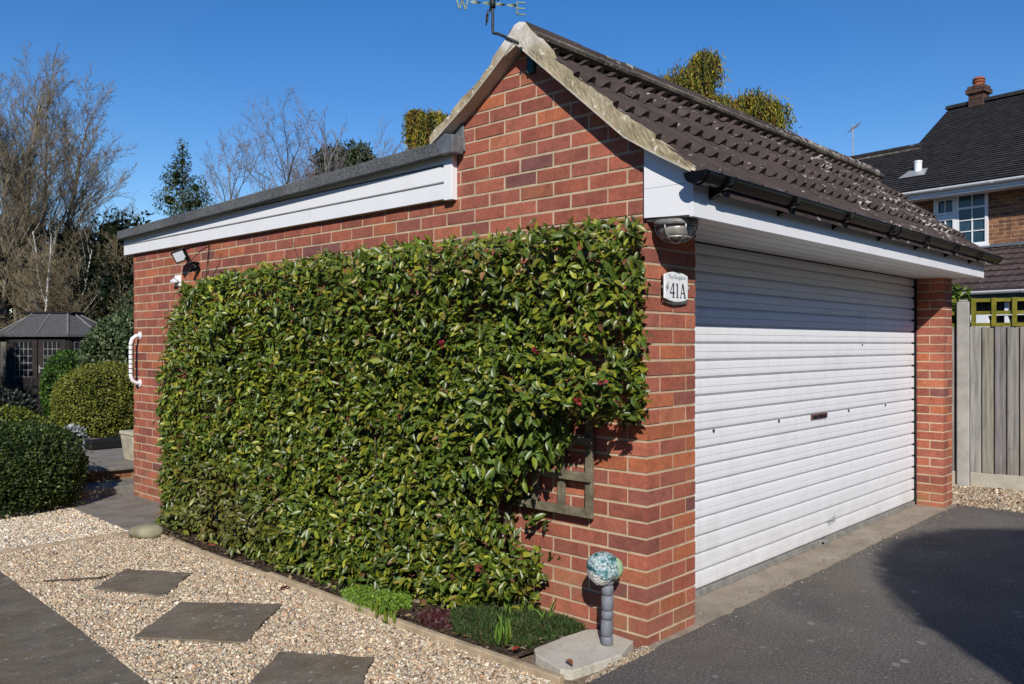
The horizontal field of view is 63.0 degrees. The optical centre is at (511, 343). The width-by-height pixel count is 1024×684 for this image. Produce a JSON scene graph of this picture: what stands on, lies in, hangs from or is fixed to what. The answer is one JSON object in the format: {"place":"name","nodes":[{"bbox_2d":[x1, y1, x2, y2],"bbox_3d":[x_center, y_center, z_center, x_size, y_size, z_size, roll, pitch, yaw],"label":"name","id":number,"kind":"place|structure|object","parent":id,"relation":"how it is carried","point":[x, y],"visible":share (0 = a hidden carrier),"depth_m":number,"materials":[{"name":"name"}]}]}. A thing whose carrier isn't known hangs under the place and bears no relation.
{"place":"outdoors","nodes":[
{"label":"outdoors","id":0,"kind":"place"},
{"bbox_2d":[39,411,131,436],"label":"ground","id":1,"kind":"structure","parent":0,"point":[57,424],"depth_m":15.43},
{"bbox_2d":[0,236,27,323],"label":"evergreen tree","id":2,"kind":"object","parent":1,"relation":"on","point":[10,304],"visible":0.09,"depth_m":23.05,"materials":[{"name":"green plant"}]},
{"bbox_2d":[0,386,43,421],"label":"shrub","id":3,"kind":"object","parent":1,"relation":"on","point":[20,398],"visible":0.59,"depth_m":13.59,"materials":[{"name":"green plant"}]},
{"bbox_2d":[4,206,55,316],"bbox_3d":[-13.504,-1.173,23.868,3.606,5.800,4.201,0,0,43],"label":"evergreen tree","id":4,"kind":"object","parent":1,"relation":"on","point":[25,262],"depth_m":23.71,"materials":[{"name":"green plant"}]},
{"bbox_2d":[0,312,96,410],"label":"summerhouse","id":5,"kind":"structure","parent":1,"relation":"on","point":[30,342],"depth_m":17.48,"materials":[{"name":"grey wood"}]},
{"bbox_2d":[1,342,5,376],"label":"side window","id":6,"kind":"structure","parent":5,"relation":"in","point":[3,344],"depth_m":17.76,"materials":[{"name":"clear glass"}]},
{"bbox_2d":[10,338,37,407],"bbox_3d":[-10.216,0.615,17.475,0.565,1.470,0.042,0,0,0],"label":"door","id":7,"kind":"structure","parent":5,"relation":"in","point":[23,351],"depth_m":17.47,"materials":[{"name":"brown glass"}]},
{"bbox_2d":[38,338,65,407],"bbox_3d":[-9.621,0.615,17.460,0.565,1.470,0.071,0,0,0],"label":"door","id":8,"kind":"structure","parent":5,"relation":"in","point":[47,347],"depth_m":17.47,"materials":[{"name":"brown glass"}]},
{"bbox_2d":[74,342,89,361],"bbox_3d":[-9.119,0.325,17.744,0.019,0.740,0.393,0,0,31],"label":"side window","id":9,"kind":"structure","parent":5,"relation":"in","point":[76,344],"depth_m":17.63,"materials":[{"name":"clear glass"}]},
{"bbox_2d":[0,176,104,315],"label":"birch tree","id":10,"kind":"object","parent":1,"relation":"on","point":[54,241],"visible":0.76,"depth_m":19.99,"materials":[{"name":"brown plant"}]},
{"bbox_2d":[38,349,78,424],"bbox_3d":[-7.548,0.752,14.237,0.984,1.334,0.954,0,0,43],"label":"shrub","id":11,"kind":"object","parent":1,"relation":"on","point":[46,382],"visible":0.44,"depth_m":13.96,"materials":[{"name":"green plant"}]},
{"bbox_2d":[0,227,133,329],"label":"bare tree","id":12,"kind":"object","parent":1,"relation":"on","point":[52,303],"visible":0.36,"depth_m":20.20,"materials":[{"name":"brown plant"}]},
{"bbox_2d":[36,217,97,318],"bbox_3d":[-12.187,-0.966,23.110,3.067,5.232,3.092,0,0,-12],"label":"evergreen tree","id":13,"kind":"object","parent":1,"relation":"on","point":[62,238],"visible":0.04,"depth_m":23.17,"materials":[{"name":"green plant"}]},
{"bbox_2d":[0,43,151,327],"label":"bare tree","id":14,"kind":"object","parent":1,"relation":"on","point":[12,174],"visible":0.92,"depth_m":22.99,"materials":[{"name":"brown plant"}]},
{"bbox_2d":[32,478,133,505],"bbox_3d":[-4.149,1.351,7.335,0.410,0.098,2.450,0,0,43],"label":"step","id":15,"kind":"object","parent":1,"relation":"on","point":[110,487],"depth_m":7.63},
{"bbox_2d":[56,207,136,324],"bbox_3d":[-10.456,-0.953,22.395,3.720,5.317,3.294,0,0,43],"label":"evergreen tree","id":16,"kind":"object","parent":1,"relation":"on","point":[107,283],"visible":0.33,"depth_m":21.38,"materials":[{"name":"green plant"}]},
{"bbox_2d":[67,435,133,482],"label":"terrace","id":17,"kind":"structure","parent":1,"relation":"on","point":[113,464],"depth_m":8.15,"materials":[{"name":"stone"}]},
{"bbox_2d":[0,401,63,446],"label":"bush","id":18,"kind":"object","parent":17,"relation":"on","point":[28,413],"visible":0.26,"depth_m":8.41,"materials":[{"name":"green plant"}]},
{"bbox_2d":[64,423,89,445],"bbox_3d":[-5.192,1.135,9.812,0.436,0.404,0.423,0,0,43],"label":"flowering plant","id":19,"kind":"object","parent":17,"relation":"on","point":[74,427],"visible":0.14,"depth_m":9.82,"materials":[{"name":"white plant"}]},
{"bbox_2d":[46,358,133,437],"bbox_3d":[-5.278,0.688,10.889,1.369,1.031,1.399,0,0,43],"label":"clipped bush","id":20,"kind":"object","parent":17,"relation":"on","point":[98,398],"visible":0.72,"depth_m":10.44,"materials":[{"name":"green plant"}]},
{"bbox_2d":[85,437,121,449],"bbox_3d":[-4.256,1.125,9.765,0.170,0.110,1.350,0,0,43],"label":"planter","id":21,"kind":"object","parent":17,"relation":"on","point":[105,443],"visible":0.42,"depth_m":9.34,"materials":[{"name":"black"}]},
{"bbox_2d":[119,429,133,461],"bbox_3d":[-3.777,1.030,8.500,0.316,0.300,0.316,0,0,43],"label":"plant pot","id":22,"kind":"object","parent":17,"relation":"on","point":[127,438],"visible":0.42,"depth_m":8.39,"materials":[{"name":"beige stone"}]},
{"bbox_2d":[75,305,133,426],"bbox_3d":[-6.230,0.399,13.440,1.421,2.039,1.406,0,0,-21],"label":"shrub","id":23,"kind":"object","parent":1,"relation":"on","point":[108,340],"visible":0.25,"depth_m":13.00,"materials":[{"name":"green plant"}]},
{"bbox_2d":[89,210,154,314],"bbox_3d":[-9.666,-0.951,22.441,2.789,5.331,3.080,0,0,18],"label":"evergreen tree","id":24,"kind":"object","parent":1,"relation":"on","point":[137,220],"visible":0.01,"depth_m":22.26,"materials":[{"name":"green plant"}]},
{"bbox_2d":[107,139,216,325],"bbox_3d":[-7.956,-1.773,19.921,3.392,6.406,3.311,0,0,22],"label":"conifer tree","id":25,"kind":"object","parent":1,"relation":"on","point":[183,204],"visible":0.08,"depth_m":19.76,"materials":[{"name":"green plant"}]},
{"bbox_2d":[183,85,337,205],"bbox_3d":[-6.648,-2.782,24.409,5.554,8.470,4.772,0,0,43],"label":"bare tree","id":26,"kind":"object","parent":1,"relation":"on","point":[288,172],"visible":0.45,"depth_m":23.78,"materials":[{"name":"brown plant"}]},
{"bbox_2d":[26,510,637,683],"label":"gravel base","id":27,"kind":"object","parent":1,"relation":"on","point":[528,658],"depth_m":3.68,"materials":[{"name":"beige gravel"}]},
{"bbox_2d":[0,503,128,549],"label":"gravel","id":28,"kind":"structure","parent":27,"relation":"on","point":[40,527],"depth_m":6.25,"materials":[{"name":"beige gravel"}]},
{"bbox_2d":[0,416,100,518],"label":"clipped bush","id":29,"kind":"object","parent":28,"relation":"on","point":[36,470],"visible":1,"depth_m":6.79,"materials":[{"name":"green plant"}]},
{"bbox_2d":[0,531,128,552],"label":"edging board","id":30,"kind":"object","parent":27,"relation":"on","point":[55,543],"visible":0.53,"depth_m":5.74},
{"bbox_2d":[0,572,148,683],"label":"paving","id":31,"kind":"structure","parent":27,"relation":"on","point":[41,642],"depth_m":3.73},
{"bbox_2d":[64,492,180,529],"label":"path","id":32,"kind":"structure","parent":27,"relation":"on","point":[127,511],"depth_m":6.97,"materials":[{"name":"grey stone"}]},
{"bbox_2d":[93,569,191,596],"bbox_3d":[-2.124,1.388,4.819,0.557,0.040,0.442,0,0,12],"label":"stepping stone","id":33,"kind":"object","parent":27,"relation":"on","point":[151,583],"visible":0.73,"depth_m":4.79,"materials":[{"name":"grey stone"}]},
{"bbox_2d":[133,602,282,645],"bbox_3d":[-1.489,1.388,4.133,0.565,0.040,0.585,0,0,2],"label":"stepping stone","id":34,"kind":"object","parent":27,"relation":"on","point":[228,622],"visible":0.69,"depth_m":4.10,"materials":[{"name":"grey stone"}]},
{"bbox_2d":[160,534,266,575],"bbox_3d":[-2.072,1.383,5.537,1.701,0.054,0.045,0,0,44],"label":"edging board","id":35,"kind":"object","parent":27,"relation":"on","point":[224,559],"visible":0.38,"depth_m":5.34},
{"bbox_2d":[249,651,374,683],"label":"stepping stone","id":36,"kind":"object","parent":27,"relation":"on","point":[288,667],"visible":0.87,"depth_m":3.51,"materials":[{"name":"grey stone"}]},
{"bbox_2d":[159,516,590,658],"bbox_3d":[-1.227,1.368,5.123,3.900,0.001,0.558,0,0,43],"label":"soil bed","id":37,"kind":"object","parent":27,"relation":"on","point":[516,652],"visible":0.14,"depth_m":4.67,"materials":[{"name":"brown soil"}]},
{"bbox_2d":[339,583,413,613],"bbox_3d":[-0.737,1.339,4.453,0.539,0.082,0.343,0,0,43],"label":"creeping plant","id":38,"kind":"object","parent":37,"relation":"on","point":[364,595],"visible":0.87,"depth_m":4.38,"materials":[{"name":"green plant"}]},
{"bbox_2d":[370,597,390,617],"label":"seedling","id":39,"kind":"object","parent":37,"relation":"on","point":[380,610],"visible":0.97,"depth_m":4.19,"materials":[{"name":"green plant"}]},
{"bbox_2d":[138,215,652,619],"bbox_3d":[-1.143,0.449,5.098,4.627,2.361,0.611,0,0,43],"label":"hedge","id":40,"kind":"object","parent":37,"relation":"on","point":[295,501],"visible":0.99,"depth_m":4.49,"materials":[{"name":"green plant"}]},
{"bbox_2d":[416,608,461,630],"bbox_3d":[-0.339,1.353,4.140,0.294,0.063,0.267,0,0,43],"label":"sedum","id":41,"kind":"object","parent":37,"relation":"on","point":[435,614],"visible":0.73,"depth_m":4.09,"materials":[{"name":"purple plant"}]},
{"bbox_2d":[494,609,511,645],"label":"bulb shoots","id":42,"kind":"object","parent":37,"relation":"on","point":[500,631],"visible":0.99,"depth_m":3.77,"materials":[{"name":"green plant"}]},
{"bbox_2d":[447,598,586,648],"bbox_3d":[-0.043,1.335,4.053,0.691,0.125,0.537,0,0,43],"label":"cushion plant","id":43,"kind":"object","parent":37,"relation":"on","point":[526,624],"visible":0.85,"depth_m":3.95,"materials":[{"name":"green plant"}]},
{"bbox_2d":[504,594,513,616],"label":"bulb shoots","id":44,"kind":"object","parent":43,"relation":"in","point":[507,606],"visible":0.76,"depth_m":4.05,"materials":[{"name":"green plant"}]},
{"bbox_2d":[533,597,557,619],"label":"bulb shoots","id":45,"kind":"object","parent":43,"relation":"in","point":[550,610],"visible":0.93,"depth_m":4.00,"materials":[{"name":"green plant"}]},
{"bbox_2d":[266,572,563,683],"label":"edging board","id":46,"kind":"object","parent":27,"relation":"on","point":[529,668],"visible":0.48,"depth_m":3.87,"materials":[{"name":"brown wood"}]},
{"bbox_2d":[534,630,632,679],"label":"concrete slab","id":47,"kind":"structure","parent":27,"relation":"on","point":[587,652],"depth_m":3.65,"materials":[{"name":"grey concrete"}]},
{"bbox_2d":[587,551,623,645],"bbox_3d":[0.415,1.143,3.757,0.146,0.418,0.163,0,0,43],"label":"globe ornament","id":48,"kind":"object","parent":47,"relation":"on","point":[605,569],"visible":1,"depth_m":3.73,"materials":[{"name":"grey ceramic"}]},
{"bbox_2d":[584,645,654,683],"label":"gravel","id":49,"kind":"structure","parent":27,"relation":"on","point":[637,653],"depth_m":3.62,"materials":[{"name":"beige gravel"}]},
{"bbox_2d":[264,107,407,187],"bbox_3d":[-5.776,-3.270,27.137,5.436,9.422,2.380,0,0,-31],"label":"bare tree","id":50,"kind":"object","parent":1,"relation":"on","point":[394,149],"visible":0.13,"depth_m":27.55,"materials":[{"name":"brown plant"}]},
{"bbox_2d":[287,89,385,178],"bbox_3d":[-5.614,-3.330,26.262,3.405,9.552,4.663,0,0,-2],"label":"bare tree","id":51,"kind":"object","parent":1,"relation":"on","point":[329,161],"visible":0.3,"depth_m":25.99,"materials":[{"name":"brown plant"}]},
{"bbox_2d":[304,138,379,177],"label":"pine tree","id":52,"kind":"object","parent":1,"relation":"on","point":[354,156],"visible":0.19,"depth_m":28.57,"materials":[{"name":"green plant"}]},
{"bbox_2d":[401,108,450,150],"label":"weeping conifer","id":53,"kind":"object","parent":1,"relation":"on","point":[420,125],"visible":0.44,"depth_m":10.92,"materials":[{"name":"green plant"}]},
{"bbox_2d":[117,22,1002,646],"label":"garage","id":54,"kind":"structure","parent":1,"relation":"on","point":[799,366],"depth_m":4.84,"materials":[{"name":"brick"}]},
{"bbox_2d":[128,332,141,386],"bbox_3d":[-3.375,0.139,7.466,0.070,0.498,0.102,0,0,43],"label":"grab rail","id":55,"kind":"object","parent":54,"relation":"attached to","point":[130,359],"visible":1,"depth_m":7.44,"materials":[{"name":"white plastic"}]},
{"bbox_2d":[170,275,180,286],"bbox_3d":[-2.807,-0.527,6.962,0.110,0.095,0.058,0,0,43],"label":"security camera","id":56,"kind":"object","parent":54,"relation":"attached to","point":[178,278],"visible":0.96,"depth_m":6.95,"materials":[{"name":"white plastic"}]},
{"bbox_2d":[171,243,209,277],"bbox_3d":[-2.555,-0.659,6.702,0.382,0.279,0.097,0,0,19],"label":"floodlight","id":57,"kind":"object","parent":54,"relation":"attached to","point":[180,255],"visible":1,"depth_m":6.71,"materials":[{"name":"black plastic"}]},
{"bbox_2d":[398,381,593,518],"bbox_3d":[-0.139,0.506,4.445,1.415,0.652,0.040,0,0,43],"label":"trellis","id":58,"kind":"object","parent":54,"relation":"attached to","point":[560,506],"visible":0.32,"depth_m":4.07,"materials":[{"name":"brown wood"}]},
{"bbox_2d":[456,0,535,73],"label":"weathervane","id":59,"kind":"object","parent":54,"relation":"attached to","point":[531,65],"visible":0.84,"depth_m":4.33,"materials":[{"name":"metal"}]},
{"bbox_2d":[661,272,689,304],"bbox_3d":[0.771,-0.262,3.938,0.032,0.155,0.222,0,0,43],"label":"house number sign","id":60,"kind":"object","parent":54,"relation":"attached to","point":[675,287],"visible":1,"depth_m":3.92,"materials":[{"name":"white ceramic"}]},
{"bbox_2d":[654,218,698,243],"bbox_3d":[0.739,-0.503,3.762,0.200,0.105,0.200,0,0,43],"label":"bulkhead lamp","id":61,"kind":"object","parent":54,"relation":"attached to","point":[678,230],"visible":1,"depth_m":3.70,"materials":[{"name":"clear glass"}]},
{"bbox_2d":[694,243,915,597],"bbox_3d":[2.095,0.353,5.688,0.080,2.047,3.985,0,0,43],"label":"roller door","id":62,"kind":"structure","parent":54,"relation":"in","point":[804,404],"depth_m":5.42,"materials":[{"name":"white paint"}]},
{"bbox_2d":[658,46,737,107],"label":"weeping conifer","id":63,"kind":"object","parent":1,"relation":"on","point":[702,73],"visible":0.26,"depth_m":10.88,"materials":[{"name":"green plant"}]},
{"bbox_2d":[729,86,802,133],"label":"weeping conifer","id":64,"kind":"object","parent":1,"relation":"on","point":[760,106],"visible":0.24,"depth_m":10.84,"materials":[{"name":"green plant"}]},
{"bbox_2d":[649,504,956,647],"bbox_3d":[2.095,1.393,5.589,0.390,0.035,4.640,0,0,43],"label":"threshold","id":65,"kind":"object","parent":1,"relation":"on","point":[720,601],"visible":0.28,"depth_m":5.11,"materials":[{"name":"concrete"}]},
{"bbox_2d":[699,505,971,627],"bbox_3d":[2.335,1.377,5.611,0.317,0.023,4.189,0,0,43],"label":"grit","id":66,"kind":"object","parent":65,"relation":"on","point":[789,587],"visible":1,"depth_m":5.32,"materials":[{"name":"grey gravel"}]},
{"bbox_2d":[848,76,1023,326],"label":"house","id":67,"kind":"structure","parent":1,"relation":"on","point":[959,167],"depth_m":16.54,"materials":[{"name":"brick"}]},
{"bbox_2d":[847,122,860,155],"bbox_3d":[8.493,-4.717,20.722,0.360,1.594,0.184,0,0,-26],"label":"tv aerial","id":68,"kind":"object","parent":67,"relation":"attached to","point":[852,128],"visible":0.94,"depth_m":20.68,"materials":[{"name":"metal"}]},
{"bbox_2d":[933,192,988,246],"bbox_3d":[8.852,-2.425,16.506,0.090,1.080,1.090,0,0,-38],"label":"window","id":69,"kind":"structure","parent":67,"relation":"in","point":[968,215],"depth_m":16.40,"materials":[{"name":"white plastic"}]},
{"bbox_2d":[952,484,1023,512],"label":"gravel strip base","id":70,"kind":"object","parent":1,"relation":"on","point":[982,502],"depth_m":7.47,"materials":[{"name":"beige gravel"}]},
{"bbox_2d":[952,299,956,484],"bbox_3d":[3.610,0.479,8.704,1.816,1.842,0.094,0,0,33],"label":"board fence","id":71,"kind":"object","parent":70,"relation":"on","point":[954,403],"visible":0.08,"depth_m":8.19,"materials":[{"name":"wood"}]},
{"bbox_2d":[957,300,969,486],"bbox_3d":[4.408,0.485,8.156,0.110,1.830,0.110,0,0,33],"label":"fence post","id":72,"kind":"object","parent":70,"relation":"on","point":[963,392],"visible":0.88,"depth_m":8.11,"materials":[{"name":"concrete"}]},
{"bbox_2d":[952,282,971,322],"bbox_3d":[4.474,-0.351,8.478,0.427,0.602,0.431,0,0,43],"label":"ivy","id":73,"kind":"object","parent":72,"relation":"attached to","point":[957,294],"visible":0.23,"depth_m":8.36,"materials":[{"name":"green plant"}]},
{"bbox_2d":[970,297,1023,490],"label":"board fence","id":74,"kind":"object","parent":70,"relation":"on","point":[996,407],"visible":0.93,"depth_m":7.98,"materials":[{"name":"wood"}]},
{"bbox_2d":[0,534,563,683],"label":"gravel","id":75,"kind":"structure","parent":0,"point":[30,570],"depth_m":4.12,"materials":[{"name":"beige gravel"}]},
{"bbox_2d":[44,574,111,581],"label":"twig","id":76,"kind":"object","parent":75,"relation":"on","point":[70,579],"visible":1,"depth_m":4.84,"materials":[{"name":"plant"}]},
{"bbox_2d":[128,523,163,538],"bbox_3d":[-2.604,1.340,5.949,0.241,0.126,0.173,0,0,13],"label":"boulder","id":77,"kind":"object","parent":75,"relation":"on","point":[147,531],"visible":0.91,"depth_m":5.89,"materials":[{"name":"beige stone"}]},
{"bbox_2d":[381,608,397,623],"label":"seedling","id":78,"kind":"object","parent":75,"relation":"on","point":[392,615],"visible":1,"depth_m":4.09,"materials":[{"name":"green plant"}]},
{"bbox_2d":[0,0,1023,311],"label":"sky","id":79,"kind":"structure","parent":0,"point":[185,70],"materials":[{"name":"blue"}]},
{"bbox_2d":[587,505,1023,683],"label":"driveway","id":80,"kind":"structure","parent":0,"point":[940,601],"depth_m":4.11,"materials":[{"name":"grey asphalt"}]}
]}

